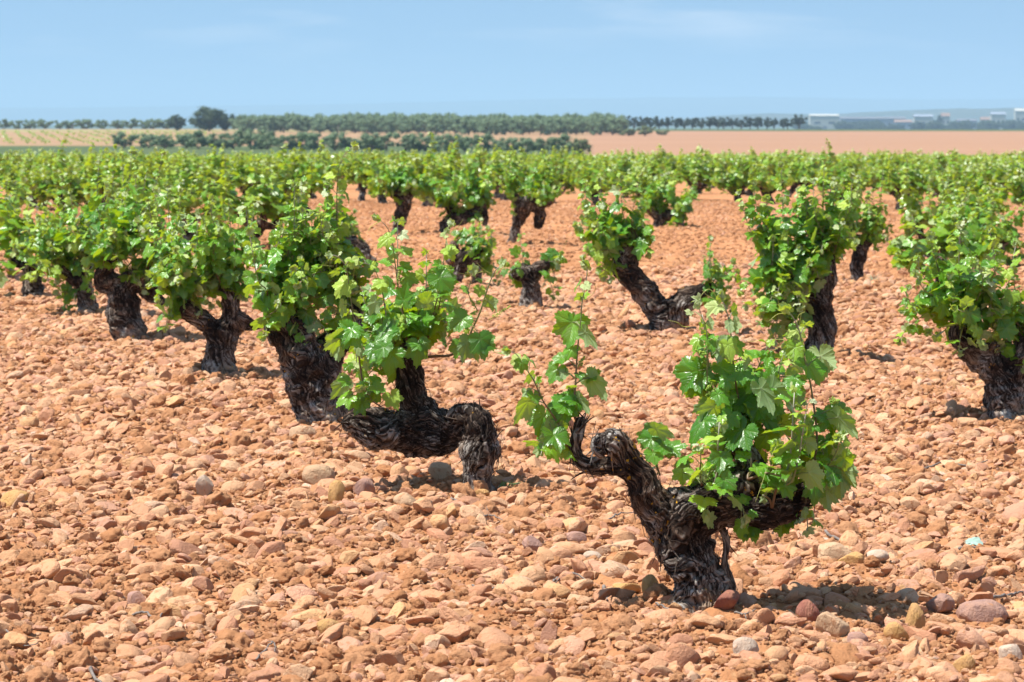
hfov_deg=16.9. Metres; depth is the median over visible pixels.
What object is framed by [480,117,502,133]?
olive tree
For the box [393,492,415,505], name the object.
stone
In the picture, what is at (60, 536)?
stone
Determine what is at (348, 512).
stone
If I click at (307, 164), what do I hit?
grapevine
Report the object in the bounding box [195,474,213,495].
stone
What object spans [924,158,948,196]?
grapevine
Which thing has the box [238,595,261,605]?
stone
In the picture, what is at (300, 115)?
olive tree
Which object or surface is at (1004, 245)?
grapevine
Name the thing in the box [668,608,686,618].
stone
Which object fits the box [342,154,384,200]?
grapevine
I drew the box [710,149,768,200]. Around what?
grapevine
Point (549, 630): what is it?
stone
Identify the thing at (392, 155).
grapevine
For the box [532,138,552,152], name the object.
olive tree
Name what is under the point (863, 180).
grapevine
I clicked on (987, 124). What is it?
town tree
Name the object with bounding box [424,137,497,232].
grapevine
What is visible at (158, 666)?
stone
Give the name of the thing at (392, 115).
olive tree
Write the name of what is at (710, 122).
pine tree
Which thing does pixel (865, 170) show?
grapevine
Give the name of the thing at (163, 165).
grapevine
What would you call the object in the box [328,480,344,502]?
stone
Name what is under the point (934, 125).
town tree
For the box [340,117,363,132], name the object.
olive tree
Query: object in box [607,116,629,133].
olive tree
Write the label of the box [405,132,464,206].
grapevine
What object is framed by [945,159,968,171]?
grapevine
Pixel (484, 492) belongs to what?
stone
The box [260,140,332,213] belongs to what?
grapevine
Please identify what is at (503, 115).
olive tree
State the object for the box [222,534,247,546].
stone
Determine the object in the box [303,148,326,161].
grapevine
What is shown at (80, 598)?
stone
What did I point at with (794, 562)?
stone
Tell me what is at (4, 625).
stone
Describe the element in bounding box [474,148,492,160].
grapevine
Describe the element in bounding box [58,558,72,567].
stone
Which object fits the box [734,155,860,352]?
grapevine
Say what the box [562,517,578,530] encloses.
stone
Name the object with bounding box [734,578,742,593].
stone
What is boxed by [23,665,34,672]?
stone
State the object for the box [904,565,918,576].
stone
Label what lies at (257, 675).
stone
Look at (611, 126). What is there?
olive tree
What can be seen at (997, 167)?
grapevine
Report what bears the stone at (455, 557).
on the ground
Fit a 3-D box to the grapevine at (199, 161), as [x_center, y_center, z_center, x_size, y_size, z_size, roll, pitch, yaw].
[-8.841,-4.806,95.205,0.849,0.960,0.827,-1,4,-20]
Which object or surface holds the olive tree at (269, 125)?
on the ground
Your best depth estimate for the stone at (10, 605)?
9.39 m
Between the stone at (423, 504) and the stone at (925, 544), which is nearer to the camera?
the stone at (925, 544)
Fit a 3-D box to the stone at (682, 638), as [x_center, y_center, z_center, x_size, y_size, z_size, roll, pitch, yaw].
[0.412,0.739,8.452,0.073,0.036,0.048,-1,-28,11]
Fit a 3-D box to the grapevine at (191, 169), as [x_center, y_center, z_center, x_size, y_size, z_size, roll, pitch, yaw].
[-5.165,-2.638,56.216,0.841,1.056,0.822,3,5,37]
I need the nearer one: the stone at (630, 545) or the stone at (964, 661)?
the stone at (964, 661)
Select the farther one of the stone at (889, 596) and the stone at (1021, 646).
the stone at (889, 596)
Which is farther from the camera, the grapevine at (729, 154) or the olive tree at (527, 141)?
the olive tree at (527, 141)
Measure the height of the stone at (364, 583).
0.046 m
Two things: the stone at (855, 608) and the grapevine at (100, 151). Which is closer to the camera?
the stone at (855, 608)
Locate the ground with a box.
[0,123,1023,681]
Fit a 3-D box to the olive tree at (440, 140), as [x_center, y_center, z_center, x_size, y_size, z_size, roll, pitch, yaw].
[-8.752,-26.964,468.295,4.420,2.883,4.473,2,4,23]
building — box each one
[808,114,838,128]
[839,117,905,125]
[894,120,911,128]
[913,114,932,122]
[941,113,949,124]
[956,119,976,128]
[980,117,989,120]
[990,112,1005,128]
[1014,108,1023,121]
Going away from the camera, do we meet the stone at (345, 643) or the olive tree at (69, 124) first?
the stone at (345, 643)
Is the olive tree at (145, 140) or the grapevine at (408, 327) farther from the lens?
the olive tree at (145, 140)
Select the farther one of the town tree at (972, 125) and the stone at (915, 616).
the town tree at (972, 125)
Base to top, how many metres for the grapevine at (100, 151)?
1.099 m
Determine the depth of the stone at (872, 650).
8.30 m
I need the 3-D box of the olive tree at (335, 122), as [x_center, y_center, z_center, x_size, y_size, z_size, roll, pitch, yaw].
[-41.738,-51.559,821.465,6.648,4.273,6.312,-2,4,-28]
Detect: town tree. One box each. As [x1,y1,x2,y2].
[796,125,808,128]
[833,121,853,128]
[852,121,862,126]
[854,124,867,128]
[863,121,874,125]
[867,122,886,126]
[868,124,875,128]
[910,121,924,128]
[927,121,940,128]
[943,124,955,128]
[948,121,961,128]
[959,119,977,128]
[959,122,970,128]
[978,120,999,128]
[981,121,995,128]
[1000,120,1007,128]
[1004,119,1023,128]
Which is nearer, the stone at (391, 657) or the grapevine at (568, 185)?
the stone at (391, 657)
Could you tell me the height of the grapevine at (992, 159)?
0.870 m
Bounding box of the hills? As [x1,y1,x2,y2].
[654,108,1013,126]
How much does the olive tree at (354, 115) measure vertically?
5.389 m
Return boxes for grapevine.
[0,147,46,177]
[0,149,49,194]
[0,151,55,208]
[0,174,27,243]
[0,180,78,296]
[4,150,33,168]
[10,168,132,311]
[19,133,72,210]
[26,146,54,158]
[29,154,92,212]
[31,149,68,168]
[40,149,68,172]
[57,147,129,208]
[60,153,76,165]
[67,149,194,340]
[70,149,103,164]
[71,155,82,167]
[71,159,88,176]
[82,142,161,199]
[89,152,118,165]
[91,158,128,172]
[94,153,131,165]
[99,148,130,160]
[105,153,182,230]
[120,146,146,168]
[136,147,180,180]
[141,180,260,373]
[150,155,243,240]
[161,153,203,185]
[165,150,192,162]
[173,147,218,198]
[179,150,205,165]
[198,142,247,199]
[207,156,311,248]
[218,151,249,164]
[219,153,271,193]
[239,140,379,423]
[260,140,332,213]
[263,153,276,171]
[266,149,287,163]
[271,152,313,172]
[276,150,337,195]
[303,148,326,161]
[303,161,319,198]
[304,151,325,162]
[315,179,376,261]
[323,214,510,491]
[326,148,348,163]
[326,155,355,188]
[330,150,361,176]
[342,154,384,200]
[346,153,385,190]
[351,148,405,203]
[367,150,430,233]
[372,149,400,164]
[388,148,415,164]
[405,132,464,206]
[414,150,467,207]
[419,152,446,161]
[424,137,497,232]
[437,151,459,175]
[438,149,479,176]
[443,217,500,285]
[472,145,507,174]
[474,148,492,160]
[479,149,513,198]
[487,144,537,200]
[493,257,858,612]
[496,233,567,306]
[498,149,563,242]
[522,150,550,163]
[525,146,577,194]
[527,160,551,167]
[538,157,574,188]
[542,149,577,186]
[545,153,575,169]
[551,146,574,160]
[569,149,608,204]
[572,161,600,176]
[572,170,740,330]
[575,150,592,164]
[577,151,606,172]
[578,154,615,192]
[586,153,603,169]
[595,150,616,160]
[599,155,647,197]
[607,149,644,177]
[608,149,624,159]
[618,147,635,160]
[619,155,647,177]
[621,161,680,201]
[634,148,651,160]
[637,171,699,226]
[647,144,677,177]
[651,145,677,165]
[669,152,691,168]
[676,148,721,199]
[682,152,717,193]
[683,144,713,165]
[701,151,729,187]
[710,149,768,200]
[716,151,738,159]
[719,153,736,172]
[734,151,776,195]
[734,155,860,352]
[742,148,779,180]
[749,146,791,203]
[772,146,801,160]
[775,150,819,196]
[793,148,824,164]
[795,151,827,185]
[797,157,823,188]
[804,152,861,190]
[816,138,874,199]
[828,148,859,167]
[830,170,893,280]
[837,151,870,170]
[846,157,872,192]
[855,159,893,188]
[863,148,892,163]
[865,149,909,201]
[867,153,894,169]
[869,150,891,165]
[874,149,897,158]
[874,166,916,194]
[881,153,936,209]
[886,193,1006,281]
[893,220,1023,419]
[894,152,914,171]
[897,150,928,169]
[897,167,971,257]
[898,149,918,157]
[904,153,936,165]
[910,154,936,176]
[923,150,986,198]
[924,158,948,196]
[924,174,1023,269]
[934,148,960,170]
[938,173,1012,219]
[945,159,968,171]
[946,155,982,181]
[952,163,993,203]
[957,158,971,172]
[963,150,985,166]
[968,156,993,167]
[978,149,1023,192]
[984,155,1009,168]
[986,151,1012,161]
[992,158,1014,174]
[995,154,1019,163]
[998,150,1023,162]
[1006,168,1023,206]
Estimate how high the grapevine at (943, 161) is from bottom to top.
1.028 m
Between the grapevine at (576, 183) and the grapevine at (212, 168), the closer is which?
the grapevine at (212, 168)
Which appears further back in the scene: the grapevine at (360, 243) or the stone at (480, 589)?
the grapevine at (360, 243)
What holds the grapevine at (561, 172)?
on the ground
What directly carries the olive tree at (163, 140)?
on the ground
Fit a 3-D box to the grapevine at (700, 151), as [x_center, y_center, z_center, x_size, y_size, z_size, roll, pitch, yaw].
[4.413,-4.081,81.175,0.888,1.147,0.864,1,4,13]
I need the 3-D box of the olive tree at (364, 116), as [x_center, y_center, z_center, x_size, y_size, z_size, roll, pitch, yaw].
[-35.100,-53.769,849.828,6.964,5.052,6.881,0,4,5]
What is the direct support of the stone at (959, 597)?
on the ground
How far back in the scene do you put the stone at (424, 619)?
8.93 m
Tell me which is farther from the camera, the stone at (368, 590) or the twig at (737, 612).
the stone at (368, 590)
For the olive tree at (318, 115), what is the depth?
910.93 m
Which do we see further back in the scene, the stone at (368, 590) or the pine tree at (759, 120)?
the pine tree at (759, 120)
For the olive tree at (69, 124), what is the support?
on the ground
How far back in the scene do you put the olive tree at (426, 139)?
471.12 m
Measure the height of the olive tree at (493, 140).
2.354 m
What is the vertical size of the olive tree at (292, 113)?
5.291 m
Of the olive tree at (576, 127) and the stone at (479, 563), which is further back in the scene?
the olive tree at (576, 127)
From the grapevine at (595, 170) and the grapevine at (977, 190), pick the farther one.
the grapevine at (595, 170)
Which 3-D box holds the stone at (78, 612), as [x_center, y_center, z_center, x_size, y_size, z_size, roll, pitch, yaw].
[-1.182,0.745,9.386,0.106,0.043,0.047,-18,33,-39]
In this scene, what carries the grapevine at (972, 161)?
on the ground
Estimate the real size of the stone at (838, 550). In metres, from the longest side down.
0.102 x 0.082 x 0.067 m
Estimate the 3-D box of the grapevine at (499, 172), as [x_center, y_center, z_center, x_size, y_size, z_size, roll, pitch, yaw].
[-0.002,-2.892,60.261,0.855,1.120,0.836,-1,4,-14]
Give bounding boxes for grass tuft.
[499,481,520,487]
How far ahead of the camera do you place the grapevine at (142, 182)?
39.30 m
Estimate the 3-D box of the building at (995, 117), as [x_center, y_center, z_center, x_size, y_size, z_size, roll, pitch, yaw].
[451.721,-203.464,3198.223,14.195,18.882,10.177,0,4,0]
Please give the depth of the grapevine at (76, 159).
94.35 m
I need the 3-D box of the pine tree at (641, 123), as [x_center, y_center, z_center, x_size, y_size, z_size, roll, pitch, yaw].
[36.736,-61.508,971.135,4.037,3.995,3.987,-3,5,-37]
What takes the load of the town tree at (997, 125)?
on the ground
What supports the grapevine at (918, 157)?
on the ground
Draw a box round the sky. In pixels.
[0,0,1023,107]
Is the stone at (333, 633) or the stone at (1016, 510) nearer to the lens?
the stone at (333, 633)
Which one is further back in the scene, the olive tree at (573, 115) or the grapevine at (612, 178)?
the olive tree at (573, 115)
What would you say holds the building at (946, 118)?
on the ground
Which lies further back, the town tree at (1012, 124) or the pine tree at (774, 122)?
the town tree at (1012, 124)
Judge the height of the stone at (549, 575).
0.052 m
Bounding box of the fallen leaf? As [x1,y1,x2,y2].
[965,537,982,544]
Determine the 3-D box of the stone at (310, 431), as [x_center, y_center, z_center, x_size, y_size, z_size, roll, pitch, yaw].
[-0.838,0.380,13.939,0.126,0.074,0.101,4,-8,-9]
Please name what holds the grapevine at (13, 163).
on the ground
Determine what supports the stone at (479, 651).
on the ground
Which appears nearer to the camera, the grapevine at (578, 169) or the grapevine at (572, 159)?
the grapevine at (578, 169)
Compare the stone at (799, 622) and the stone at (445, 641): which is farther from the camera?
the stone at (799, 622)
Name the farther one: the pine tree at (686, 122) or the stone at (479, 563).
the pine tree at (686, 122)
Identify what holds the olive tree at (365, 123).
on the ground
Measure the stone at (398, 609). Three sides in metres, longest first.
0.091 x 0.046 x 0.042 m
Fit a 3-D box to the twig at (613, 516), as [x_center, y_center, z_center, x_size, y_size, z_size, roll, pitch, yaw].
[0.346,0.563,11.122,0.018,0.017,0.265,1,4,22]
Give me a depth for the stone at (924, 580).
9.54 m
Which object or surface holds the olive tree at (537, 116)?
on the ground
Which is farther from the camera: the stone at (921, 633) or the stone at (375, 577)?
the stone at (375, 577)
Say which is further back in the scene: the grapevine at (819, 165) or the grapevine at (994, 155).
the grapevine at (994, 155)
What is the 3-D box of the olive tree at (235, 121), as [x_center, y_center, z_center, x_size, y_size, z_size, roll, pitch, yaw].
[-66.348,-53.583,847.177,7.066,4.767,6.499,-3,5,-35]
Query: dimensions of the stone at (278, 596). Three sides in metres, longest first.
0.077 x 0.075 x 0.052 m
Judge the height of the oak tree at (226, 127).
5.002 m
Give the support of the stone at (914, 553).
on the ground
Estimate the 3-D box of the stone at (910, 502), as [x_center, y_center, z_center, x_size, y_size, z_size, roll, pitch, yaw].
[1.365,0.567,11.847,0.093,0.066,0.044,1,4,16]
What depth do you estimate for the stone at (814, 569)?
9.67 m
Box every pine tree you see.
[626,115,638,128]
[635,116,648,125]
[645,116,653,126]
[653,116,663,128]
[660,116,673,128]
[671,118,681,128]
[679,117,691,128]
[688,117,699,128]
[697,118,706,128]
[704,117,715,128]
[713,117,722,128]
[718,117,729,128]
[728,118,737,128]
[734,118,746,128]
[743,116,754,128]
[752,117,762,128]
[763,117,769,128]
[769,117,778,128]
[779,119,788,128]
[782,117,793,128]
[790,114,807,128]
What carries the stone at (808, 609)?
on the ground
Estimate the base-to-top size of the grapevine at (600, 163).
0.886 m
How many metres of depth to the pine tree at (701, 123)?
976.86 m
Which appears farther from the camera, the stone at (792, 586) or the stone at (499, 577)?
the stone at (499, 577)
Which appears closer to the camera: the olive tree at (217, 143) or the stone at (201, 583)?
the stone at (201, 583)
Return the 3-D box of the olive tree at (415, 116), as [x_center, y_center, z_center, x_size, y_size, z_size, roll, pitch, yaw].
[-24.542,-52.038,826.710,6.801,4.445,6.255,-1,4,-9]
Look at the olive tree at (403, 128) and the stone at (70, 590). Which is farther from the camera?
the olive tree at (403, 128)
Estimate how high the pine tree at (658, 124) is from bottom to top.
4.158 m
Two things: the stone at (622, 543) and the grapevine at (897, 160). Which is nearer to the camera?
the stone at (622, 543)
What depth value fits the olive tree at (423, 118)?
850.02 m
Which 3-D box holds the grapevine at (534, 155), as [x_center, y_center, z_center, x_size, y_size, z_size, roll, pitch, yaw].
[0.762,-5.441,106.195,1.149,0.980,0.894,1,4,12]
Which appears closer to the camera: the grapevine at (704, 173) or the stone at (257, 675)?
the stone at (257, 675)
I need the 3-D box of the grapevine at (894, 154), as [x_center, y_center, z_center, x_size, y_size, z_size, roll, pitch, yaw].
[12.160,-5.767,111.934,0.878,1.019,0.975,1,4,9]
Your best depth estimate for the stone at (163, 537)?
10.86 m
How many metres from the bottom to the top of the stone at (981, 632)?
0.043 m
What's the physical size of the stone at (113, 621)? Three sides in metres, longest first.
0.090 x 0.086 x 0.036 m
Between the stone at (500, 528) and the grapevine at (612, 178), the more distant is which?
the grapevine at (612, 178)
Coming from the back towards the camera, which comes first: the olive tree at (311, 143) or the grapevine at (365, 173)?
the olive tree at (311, 143)
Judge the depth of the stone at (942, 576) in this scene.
9.61 m
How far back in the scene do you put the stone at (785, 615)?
8.84 m
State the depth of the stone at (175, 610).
9.41 m
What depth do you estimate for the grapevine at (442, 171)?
51.35 m
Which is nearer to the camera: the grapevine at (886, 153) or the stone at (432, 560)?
the stone at (432, 560)
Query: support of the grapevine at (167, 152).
on the ground
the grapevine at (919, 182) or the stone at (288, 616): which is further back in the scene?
the grapevine at (919, 182)
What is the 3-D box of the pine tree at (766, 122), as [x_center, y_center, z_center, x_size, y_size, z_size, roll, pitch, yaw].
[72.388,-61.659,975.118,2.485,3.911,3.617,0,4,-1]
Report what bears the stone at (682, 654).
on the ground
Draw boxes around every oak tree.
[166,114,185,130]
[186,106,230,130]
[218,114,235,130]
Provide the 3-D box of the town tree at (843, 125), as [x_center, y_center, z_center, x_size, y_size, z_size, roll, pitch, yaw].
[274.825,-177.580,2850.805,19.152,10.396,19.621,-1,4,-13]
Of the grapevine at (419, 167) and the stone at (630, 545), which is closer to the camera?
the stone at (630, 545)
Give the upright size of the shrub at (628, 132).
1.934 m
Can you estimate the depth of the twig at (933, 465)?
13.41 m
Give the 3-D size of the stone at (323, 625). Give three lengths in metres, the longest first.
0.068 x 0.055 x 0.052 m
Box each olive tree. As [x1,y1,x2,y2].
[0,118,13,128]
[9,120,21,128]
[20,119,37,128]
[37,118,54,128]
[50,120,66,128]
[65,120,80,128]
[75,119,94,128]
[94,119,109,128]
[109,120,126,128]
[110,130,138,147]
[123,118,137,128]
[135,133,158,147]
[136,120,148,128]
[146,118,163,128]
[150,134,178,148]
[160,119,169,128]
[174,132,196,147]
[178,129,216,148]
[206,133,225,148]
[216,132,246,148]
[228,115,257,130]
[235,117,259,130]
[235,128,267,149]
[253,131,277,149]
[256,115,278,132]
[268,115,292,131]
[270,134,296,149]
[273,116,295,132]
[276,111,299,129]
[292,114,311,131]
[292,115,312,132]
[293,131,318,149]
[303,132,328,150]
[309,117,332,132]
[313,112,326,117]
[318,130,351,150]
[322,116,348,132]
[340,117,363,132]
[341,111,366,116]
[342,114,363,131]
[344,137,364,150]
[353,133,385,150]
[354,118,380,133]
[355,113,380,124]
[358,116,385,132]
[373,131,399,150]
[374,118,396,132]
[381,114,397,126]
[383,120,402,130]
[385,112,403,123]
[390,131,421,151]
[393,119,408,133]
[397,114,416,131]
[399,115,418,132]
[407,116,427,133]
[409,131,439,151]
[416,114,437,131]
[418,115,437,132]
[423,116,451,133]
[431,132,462,151]
[434,112,456,116]
[435,117,453,130]
[436,113,454,123]
[442,117,469,133]
[453,134,470,151]
[455,117,481,134]
[462,133,492,151]
[464,114,485,118]
[471,119,481,133]
[477,120,498,134]
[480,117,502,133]
[486,137,505,151]
[488,112,506,117]
[493,117,515,134]
[496,136,522,150]
[508,118,534,134]
[512,136,538,152]
[515,116,537,133]
[527,117,553,134]
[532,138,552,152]
[533,113,551,130]
[545,132,573,152]
[547,117,570,134]
[561,112,583,118]
[563,117,586,134]
[570,116,595,133]
[577,111,598,117]
[585,117,605,134]
[599,114,625,118]
[602,117,628,134]
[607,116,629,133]
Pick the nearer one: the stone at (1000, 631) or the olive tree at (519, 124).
the stone at (1000, 631)
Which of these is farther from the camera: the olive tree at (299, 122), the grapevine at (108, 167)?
the olive tree at (299, 122)
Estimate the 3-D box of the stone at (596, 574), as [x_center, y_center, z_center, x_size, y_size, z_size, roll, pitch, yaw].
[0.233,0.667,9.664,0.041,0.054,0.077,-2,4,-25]
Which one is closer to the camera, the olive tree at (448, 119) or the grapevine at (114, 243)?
the grapevine at (114, 243)
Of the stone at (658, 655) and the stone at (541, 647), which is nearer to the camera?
the stone at (658, 655)
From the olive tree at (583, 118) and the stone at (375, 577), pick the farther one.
the olive tree at (583, 118)
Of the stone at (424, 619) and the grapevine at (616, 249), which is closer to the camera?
the stone at (424, 619)
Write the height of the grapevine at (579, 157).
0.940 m
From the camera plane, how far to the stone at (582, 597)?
9.17 m
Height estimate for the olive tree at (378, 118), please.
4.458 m
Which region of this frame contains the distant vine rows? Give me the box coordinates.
[0,130,218,143]
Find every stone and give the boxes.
[0,489,28,506]
[0,619,11,636]
[1,599,17,612]
[3,631,27,649]
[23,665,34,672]
[28,579,48,595]
[39,558,56,564]
[52,530,67,543]
[52,672,68,681]
[53,567,82,582]
[55,491,71,498]
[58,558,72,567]
[59,586,86,594]
[61,604,93,620]
[72,593,97,604]
[82,629,103,644]
[84,624,118,638]
[96,518,117,529]
[103,619,119,625]
[106,623,119,631]
[108,601,127,613]
[115,515,139,525]
[116,644,143,658]
[119,619,137,634]
[122,679,140,681]
[127,521,150,530]
[127,562,157,574]
[127,591,145,603]
[130,503,152,515]
[132,496,152,505]
[134,655,158,664]
[141,674,169,681]
[142,645,171,657]
[144,500,164,507]
[144,616,175,637]
[145,587,172,606]
[150,661,165,672]
[155,529,172,542]
[156,669,180,674]
[161,627,186,641]
[162,561,178,568]
[168,604,182,617]
[169,539,203,555]
[173,651,198,668]
[174,502,187,514]
[182,564,204,576]
[192,576,213,591]
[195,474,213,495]
[204,640,225,661]
[216,615,238,634]
[218,666,229,678]
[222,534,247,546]
[223,507,247,519]
[230,583,254,602]
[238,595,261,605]
[239,526,266,537]
[240,630,254,638]
[244,578,258,589]
[247,670,280,681]
[255,541,285,558]
[266,593,285,601]
[272,516,287,535]
[282,612,299,618]
[283,663,312,679]
[286,586,318,600]
[289,426,316,437]
[290,608,326,622]
[292,595,315,609]
[302,464,334,484]
[305,621,317,631]
[310,561,326,571]
[316,619,338,632]
[317,586,336,600]
[318,504,340,521]
[320,622,348,641]
[322,554,332,565]
[323,510,344,520]
[323,536,344,547]
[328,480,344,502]
[332,566,355,574]
[337,636,362,653]
[339,550,359,563]
[341,509,356,515]
[352,605,377,623]
[353,478,375,494]
[359,579,371,589]
[362,584,375,597]
[367,571,391,584]
[368,497,383,501]
[369,556,389,568]
[371,520,388,530]
[374,650,404,665]
[377,624,407,640]
[388,602,405,619]
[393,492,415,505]
[403,516,423,529]
[406,615,434,624]
[409,596,433,608]
[413,497,434,512]
[419,553,445,568]
[419,589,443,601]
[421,638,440,652]
[423,634,450,647]
[423,662,434,670]
[425,668,450,681]
[428,462,451,479]
[435,649,449,654]
[436,624,470,643]
[439,606,465,624]
[443,551,463,564]
[444,501,465,505]
[449,646,468,652]
[459,505,487,519]
[464,541,486,551]
[464,556,503,570]
[465,547,492,556]
[468,584,491,596]
[468,596,493,604]
[470,647,485,657]
[475,489,489,495]
[476,626,511,647]
[484,567,507,578]
[484,591,499,597]
[494,524,508,533]
[494,573,506,583]
[494,584,516,595]
[501,544,514,552]
[503,576,537,591]
[505,494,516,503]
[519,565,546,581]
[520,517,537,525]
[522,535,541,551]
[534,642,554,655]
[540,620,557,642]
[543,581,554,587]
[545,572,555,579]
[548,638,563,652]
[549,546,572,558]
[552,541,588,552]
[558,635,585,655]
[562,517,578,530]
[565,485,582,492]
[565,594,594,602]
[566,531,586,542]
[568,520,589,533]
[570,558,587,572]
[575,627,596,642]
[583,551,601,558]
[588,559,602,571]
[589,570,598,578]
[592,587,619,601]
[599,560,626,577]
[612,524,629,533]
[612,530,636,540]
[612,540,634,546]
[612,583,640,592]
[613,551,638,564]
[615,589,635,600]
[623,541,637,549]
[639,659,668,672]
[640,557,658,572]
[641,574,658,592]
[648,609,675,621]
[649,568,658,575]
[650,651,665,659]
[664,643,701,668]
[666,633,692,645]
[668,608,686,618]
[689,613,722,628]
[700,655,710,663]
[705,634,737,645]
[714,590,739,609]
[733,637,758,653]
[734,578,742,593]
[734,618,749,626]
[738,592,756,603]
[739,650,761,659]
[751,608,775,624]
[754,544,777,552]
[769,569,790,586]
[772,617,806,626]
[777,542,804,552]
[777,612,797,618]
[783,556,801,569]
[786,583,806,593]
[788,541,811,549]
[789,587,821,599]
[793,654,829,670]
[796,539,818,545]
[796,599,819,621]
[798,630,837,641]
[799,565,818,574]
[815,611,849,636]
[817,542,850,559]
[824,592,850,606]
[838,551,864,564]
[839,530,858,545]
[844,602,862,613]
[847,632,867,642]
[857,586,873,595]
[857,646,869,653]
[862,642,888,655]
[863,646,876,654]
[867,549,888,561]
[869,546,897,555]
[875,593,900,600]
[876,533,901,543]
[883,621,908,639]
[884,616,906,626]
[896,588,918,602]
[899,496,920,509]
[901,548,935,560]
[902,639,918,662]
[903,625,936,641]
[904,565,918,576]
[905,603,925,627]
[912,541,933,549]
[913,540,940,552]
[915,551,941,561]
[920,577,946,589]
[925,621,953,634]
[926,593,954,612]
[929,613,956,621]
[935,570,948,583]
[938,552,949,556]
[939,554,966,571]
[947,591,964,603]
[953,565,985,582]
[953,654,975,671]
[956,599,1007,621]
[956,629,989,649]
[965,559,987,567]
[966,592,992,600]
[970,629,997,635]
[973,582,994,592]
[987,627,1008,636]
[989,547,1012,555]
[995,658,1021,674]
[998,644,1022,659]
[1002,502,1023,519]
[1003,549,1023,562]
[1003,634,1023,644]
[1006,539,1023,550]
[1017,644,1023,654]
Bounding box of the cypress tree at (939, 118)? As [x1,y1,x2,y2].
[937,115,943,124]
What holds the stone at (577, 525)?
on the ground
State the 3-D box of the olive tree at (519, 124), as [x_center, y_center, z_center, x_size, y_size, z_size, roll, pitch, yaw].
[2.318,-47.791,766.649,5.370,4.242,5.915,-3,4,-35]
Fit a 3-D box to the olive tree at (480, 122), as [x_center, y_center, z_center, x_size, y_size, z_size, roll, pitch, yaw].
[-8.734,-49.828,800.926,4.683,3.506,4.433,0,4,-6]
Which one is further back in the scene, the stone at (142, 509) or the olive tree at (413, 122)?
the olive tree at (413, 122)
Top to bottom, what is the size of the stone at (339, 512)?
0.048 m
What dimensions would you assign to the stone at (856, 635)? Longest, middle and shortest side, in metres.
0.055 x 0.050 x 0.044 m
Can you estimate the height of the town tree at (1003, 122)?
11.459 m
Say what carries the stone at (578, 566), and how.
on the ground
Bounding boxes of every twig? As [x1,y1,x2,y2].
[89,666,101,681]
[132,611,162,617]
[255,641,275,659]
[552,572,584,582]
[608,512,632,518]
[734,608,755,618]
[824,529,839,540]
[924,458,987,468]
[993,591,1023,598]
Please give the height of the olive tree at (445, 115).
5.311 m
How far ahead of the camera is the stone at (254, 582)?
9.71 m
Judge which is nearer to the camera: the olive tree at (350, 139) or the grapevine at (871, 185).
the grapevine at (871, 185)
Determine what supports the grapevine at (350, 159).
on the ground
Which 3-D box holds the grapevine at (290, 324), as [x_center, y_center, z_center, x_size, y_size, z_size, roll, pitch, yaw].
[-0.876,-0.173,14.565,0.626,1.351,0.425,-2,4,-24]
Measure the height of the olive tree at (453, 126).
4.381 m
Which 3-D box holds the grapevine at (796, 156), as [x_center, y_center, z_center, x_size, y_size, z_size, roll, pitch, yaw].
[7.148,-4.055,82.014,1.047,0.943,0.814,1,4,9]
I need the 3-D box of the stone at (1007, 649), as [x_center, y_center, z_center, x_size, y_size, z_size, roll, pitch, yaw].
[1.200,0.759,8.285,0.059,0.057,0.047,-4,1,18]
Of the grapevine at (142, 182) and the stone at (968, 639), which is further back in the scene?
the grapevine at (142, 182)
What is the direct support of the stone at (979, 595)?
on the ground
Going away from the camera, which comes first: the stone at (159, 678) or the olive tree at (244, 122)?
the stone at (159, 678)
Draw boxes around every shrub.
[572,138,591,152]
[615,128,635,135]
[630,125,656,135]
[656,130,669,134]
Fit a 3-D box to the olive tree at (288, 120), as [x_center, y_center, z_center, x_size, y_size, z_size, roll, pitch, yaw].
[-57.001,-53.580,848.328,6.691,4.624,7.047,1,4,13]
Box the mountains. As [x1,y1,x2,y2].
[0,97,1023,122]
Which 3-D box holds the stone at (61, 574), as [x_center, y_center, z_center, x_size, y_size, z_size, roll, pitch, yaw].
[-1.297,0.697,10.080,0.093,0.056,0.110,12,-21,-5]
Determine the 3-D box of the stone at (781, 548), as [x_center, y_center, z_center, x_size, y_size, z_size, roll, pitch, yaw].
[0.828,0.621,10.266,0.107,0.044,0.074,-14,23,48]
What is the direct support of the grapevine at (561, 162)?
on the ground
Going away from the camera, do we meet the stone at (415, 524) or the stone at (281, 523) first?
the stone at (281, 523)
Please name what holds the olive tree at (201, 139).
on the ground
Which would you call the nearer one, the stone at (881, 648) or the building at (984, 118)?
the stone at (881, 648)
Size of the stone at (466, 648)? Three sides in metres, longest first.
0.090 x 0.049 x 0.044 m
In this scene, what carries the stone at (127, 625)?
on the ground
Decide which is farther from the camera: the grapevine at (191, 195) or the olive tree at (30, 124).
the olive tree at (30, 124)
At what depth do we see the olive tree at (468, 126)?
769.47 m
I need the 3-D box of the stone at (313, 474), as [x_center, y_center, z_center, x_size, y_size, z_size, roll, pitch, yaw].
[-0.690,0.483,12.264,0.119,0.092,0.095,8,5,3]
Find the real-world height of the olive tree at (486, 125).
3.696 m
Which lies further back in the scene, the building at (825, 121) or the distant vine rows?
the building at (825, 121)
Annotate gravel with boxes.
[0,198,1023,681]
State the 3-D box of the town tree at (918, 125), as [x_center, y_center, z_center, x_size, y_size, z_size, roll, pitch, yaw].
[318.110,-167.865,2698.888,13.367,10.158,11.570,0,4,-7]
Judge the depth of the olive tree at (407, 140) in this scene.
470.94 m
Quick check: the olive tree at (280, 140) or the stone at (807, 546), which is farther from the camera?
the olive tree at (280, 140)
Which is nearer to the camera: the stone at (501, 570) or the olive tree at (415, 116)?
the stone at (501, 570)
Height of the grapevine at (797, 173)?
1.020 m

